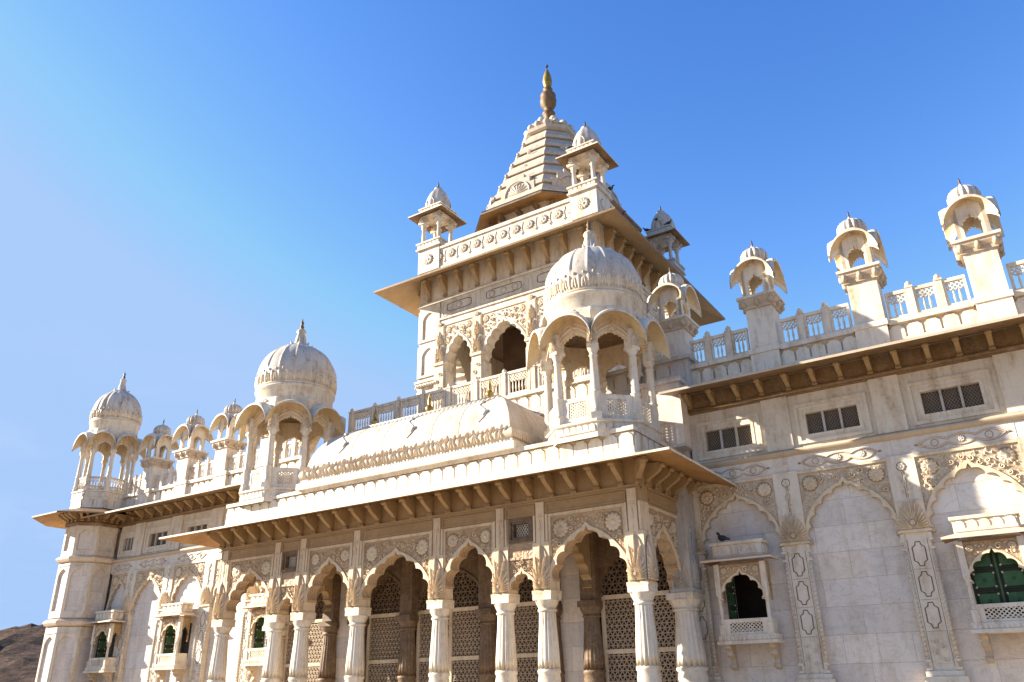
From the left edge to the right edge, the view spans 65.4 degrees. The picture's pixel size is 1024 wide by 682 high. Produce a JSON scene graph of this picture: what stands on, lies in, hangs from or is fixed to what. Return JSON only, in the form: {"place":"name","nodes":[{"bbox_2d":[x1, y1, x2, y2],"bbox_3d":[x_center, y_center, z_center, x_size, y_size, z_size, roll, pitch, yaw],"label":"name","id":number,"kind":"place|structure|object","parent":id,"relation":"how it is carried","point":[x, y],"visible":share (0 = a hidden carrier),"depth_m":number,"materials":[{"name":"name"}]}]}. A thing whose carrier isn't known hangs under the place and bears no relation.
{"place":"outdoors","nodes":[
{"label":"outdoors","id":0,"kind":"place"},
{"bbox_2d":[0,623,46,681],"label":"hill","id":1,"kind":"structure","parent":0,"point":[20,649],"depth_m":106.58,"materials":[{"name":"brown soil"}]},
{"bbox_2d":[80,455,311,681],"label":"side wing","id":2,"kind":"structure","parent":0,"point":[151,572],"depth_m":35.63,"materials":[{"name":"white stone"}]},
{"bbox_2d":[83,610,126,681],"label":"window balcony","id":3,"kind":"structure","parent":2,"relation":"attached to","point":[101,662],"depth_m":36.01,"materials":[{"name":"stone"}]},
{"bbox_2d":[117,525,135,558],"bbox_3d":[-18.382,9.691,38.451,1.480,1.560,0.280,-16,-27,30],"label":"attic window","id":4,"kind":"structure","parent":2,"relation":"in","point":[127,535],"depth_m":38.52,"materials":[{"name":"stone"}]},
{"bbox_2d":[142,518,172,554],"bbox_3d":[-16.451,9.154,37.301,2.200,1.560,0.280,-16,-27,30],"label":"attic window","id":5,"kind":"structure","parent":2,"relation":"in","point":[157,529],"depth_m":37.35,"materials":[{"name":"stone"}]},
{"bbox_2d":[138,420,178,489],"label":"turret kiosk","id":6,"kind":"object","parent":2,"relation":"on","point":[158,440],"visible":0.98,"depth_m":39.67,"materials":[{"name":"stone"}]},
{"bbox_2d":[150,602,195,681],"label":"window balcony","id":7,"kind":"structure","parent":2,"relation":"attached to","point":[176,664],"depth_m":33.54,"materials":[{"name":"stone"}]},
{"bbox_2d":[171,409,212,487],"bbox_3d":[-15.459,5.150,38.547,1.388,3.941,1.388,-16,-27,30],"label":"turret kiosk","id":8,"kind":"object","parent":2,"relation":"on","point":[194,429],"visible":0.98,"depth_m":38.35,"materials":[{"name":"stone"}]},
{"bbox_2d":[180,510,211,548],"bbox_3d":[-14.078,8.493,35.888,2.200,1.560,0.280,-16,-27,30],"label":"attic window","id":9,"kind":"structure","parent":2,"relation":"in","point":[198,521],"depth_m":35.99,"materials":[{"name":"stone"}]},
{"bbox_2d":[129,439,301,493],"bbox_3d":[-13.959,5.853,36.920,12.230,1.080,0.220,-16,-27,30],"label":"roof balustrade","id":10,"kind":"object","parent":2,"relation":"on","point":[238,458],"visible":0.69,"depth_m":37.06,"materials":[{"name":"stone"}]},
{"bbox_2d":[223,507,227,525],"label":"attic window","id":11,"kind":"structure","parent":2,"relation":"in","point":[226,509],"depth_m":35.00,"materials":[{"name":"stone"}]},
{"bbox_2d":[209,399,247,478],"bbox_3d":[-13.120,4.499,37.154,1.388,3.941,1.388,-16,-27,30],"label":"turret kiosk","id":12,"kind":"object","parent":2,"relation":"on","point":[227,446],"visible":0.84,"depth_m":36.76,"materials":[{"name":"stone"}]},
{"bbox_2d":[240,593,266,681],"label":"window balcony","id":13,"kind":"structure","parent":2,"relation":"attached to","point":[252,660],"depth_m":30.94,"materials":[{"name":"stone"}]},
{"bbox_2d":[259,435,281,462],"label":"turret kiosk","id":14,"kind":"object","parent":2,"relation":"on","point":[263,447],"depth_m":34.93,"materials":[{"name":"stone"}]},
{"bbox_2d":[0,0,1023,629],"label":"sky","id":15,"kind":"structure","parent":0,"point":[185,184],"materials":[{"name":"blue"}]},
{"bbox_2d":[658,289,1023,681],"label":"side wing","id":16,"kind":"structure","parent":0,"point":[858,465],"depth_m":20.91,"materials":[{"name":"white stone"}]},
{"bbox_2d":[647,266,701,358],"bbox_3d":[5.375,-0.747,26.310,1.388,3.941,1.388,-16,-27,30],"label":"turret kiosk","id":17,"kind":"object","parent":16,"relation":"on","point":[671,294],"visible":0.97,"depth_m":26.13,"materials":[{"name":"stone"}]},
{"bbox_2d":[690,402,767,463],"bbox_3d":[6.436,2.785,23.669,2.320,1.560,0.280,-16,-27,30],"label":"attic window","id":18,"kind":"structure","parent":16,"relation":"in","point":[748,419],"depth_m":23.63,"materials":[{"name":"stone"}]},
{"bbox_2d":[700,538,784,670],"bbox_3d":[6.213,7.005,21.264,1.920,3.250,0.880,-16,-27,30],"label":"window balcony","id":19,"kind":"structure","parent":16,"relation":"attached to","point":[758,571],"depth_m":21.27,"materials":[{"name":"stone"}]},
{"bbox_2d":[716,532,729,541],"bbox_3d":[5.853,5.448,22.176,0.214,0.346,0.527,10,-26,-24],"label":"pigeon","id":20,"kind":"object","parent":19,"relation":"on","point":[721,538],"visible":0.98,"depth_m":22.11,"materials":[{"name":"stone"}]},
{"bbox_2d":[729,241,786,348],"bbox_3d":[7.701,-1.442,24.815,1.388,3.941,1.388,-16,-27,30],"label":"turret kiosk","id":21,"kind":"object","parent":16,"relation":"on","point":[753,270],"visible":1,"depth_m":24.41,"materials":[{"name":"stone"}]},
{"bbox_2d":[787,381,878,447],"bbox_3d":[8.901,2.100,22.201,2.340,1.560,0.280,-16,-27,30],"label":"attic window","id":22,"kind":"structure","parent":16,"relation":"in","point":[852,402],"depth_m":22.16,"materials":[{"name":"stone"}]},
{"bbox_2d":[689,259,1023,364],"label":"roof balustrade","id":23,"kind":"object","parent":16,"relation":"on","point":[938,285],"visible":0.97,"depth_m":23.01,"materials":[{"name":"stone"}]},
{"bbox_2d":[827,211,887,324],"bbox_3d":[10.175,-2.130,23.342,1.388,3.941,1.388,-16,-27,30],"label":"turret kiosk","id":24,"kind":"object","parent":16,"relation":"on","point":[848,246],"visible":1,"depth_m":22.94,"materials":[{"name":"stone"}]},
{"bbox_2d":[897,357,1007,428],"bbox_3d":[11.391,1.407,20.718,2.360,1.560,0.280,-16,-27,30],"label":"attic window","id":25,"kind":"structure","parent":16,"relation":"in","point":[943,389],"depth_m":20.67,"materials":[{"name":"stone"}]},
{"bbox_2d":[938,178,1008,297],"bbox_3d":[12.681,-2.827,21.849,1.388,3.941,1.388,-16,-27,30],"label":"turret kiosk","id":26,"kind":"object","parent":16,"relation":"on","point":[978,257],"visible":1,"depth_m":21.45,"materials":[{"name":"stone"}]},
{"bbox_2d":[940,510,1023,663],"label":"window balcony","id":27,"kind":"structure","parent":16,"relation":"attached to","point":[992,568],"depth_m":18.45,"materials":[{"name":"stone"}]},
{"label":"ground","id":28,"kind":"structure","parent":0,"visible":0},
{"bbox_2d":[32,499,136,681],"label":"corner tower","id":29,"kind":"structure","parent":28,"relation":"on","point":[83,579],"depth_m":37.37,"materials":[{"name":"stone"}]},
{"bbox_2d":[71,373,145,502],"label":"roof pavilion","id":30,"kind":"structure","parent":29,"relation":"on","point":[115,422],"depth_m":40.43,"materials":[{"name":"stone"}]},
{"bbox_2d":[159,377,736,681],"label":"entrance porch","id":31,"kind":"object","parent":28,"relation":"on","point":[496,499],"visible":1,"depth_m":24.25,"materials":[{"name":"stone"}]},
{"bbox_2d":[281,551,297,572],"bbox_3d":[-7.448,7.569,27.308,0.800,0.650,0.410,-16,-27,30],"label":"grille window","id":32,"kind":"structure","parent":31,"relation":"in","point":[288,558],"depth_m":27.30,"materials":[{"name":"stone"}]},
{"bbox_2d":[234,319,345,506],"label":"roof pavilion","id":33,"kind":"structure","parent":31,"relation":"on","point":[295,387],"depth_m":30.59,"materials":[{"name":"stone"}]},
{"bbox_2d":[508,517,532,543],"bbox_3d":[0.339,5.402,22.669,0.800,0.650,0.410,-16,-27,30],"label":"grille window","id":34,"kind":"structure","parent":31,"relation":"in","point":[524,525],"depth_m":22.63,"materials":[{"name":"stone"}]},
{"bbox_2d":[527,219,670,446],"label":"roof pavilion","id":35,"kind":"structure","parent":31,"relation":"on","point":[598,326],"depth_m":23.81,"materials":[{"name":"stone"}]},
{"bbox_2d":[588,353,696,451],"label":"link wall","id":36,"kind":"structure","parent":31,"relation":"on","point":[674,372],"depth_m":24.47,"materials":[{"name":"stone"}]},
{"bbox_2d":[287,376,692,681],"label":"central block","id":37,"kind":"structure","parent":28,"relation":"on","point":[532,400],"depth_m":26.41,"materials":[{"name":"stone"}]},
{"bbox_2d":[348,363,589,432],"bbox_3d":[-1.843,1.974,29.840,11.510,1.140,0.220,-16,-27,30],"label":"roof balustrade","id":38,"kind":"object","parent":37,"relation":"on","point":[449,392],"visible":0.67,"depth_m":30.04,"materials":[{"name":"stone"}]},
{"bbox_2d":[374,69,724,413],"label":"square tower","id":39,"kind":"structure","parent":37,"relation":"on","point":[473,302],"depth_m":35.40,"materials":[{"name":"stone"}]},
{"bbox_2d":[408,182,466,274],"bbox_3d":[-3.609,-5.488,38.699,2.040,5.320,2.040,-16,-27,30],"label":"tower kiosk","id":40,"kind":"object","parent":39,"relation":"on","point":[436,217],"visible":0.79,"depth_m":38.37,"materials":[{"name":"stone"}]},
{"bbox_2d":[555,122,618,220],"bbox_3d":[3.293,-7.408,34.588,2.040,5.320,2.040,-16,-27,30],"label":"tower kiosk","id":41,"kind":"object","parent":39,"relation":"on","point":[585,158],"visible":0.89,"depth_m":34.07,"materials":[{"name":"stone"}]},
{"bbox_2d":[645,207,689,275],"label":"tower kiosk","id":42,"kind":"object","parent":39,"relation":"on","point":[661,238],"visible":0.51,"depth_m":40.84,"materials":[{"name":"stone"}]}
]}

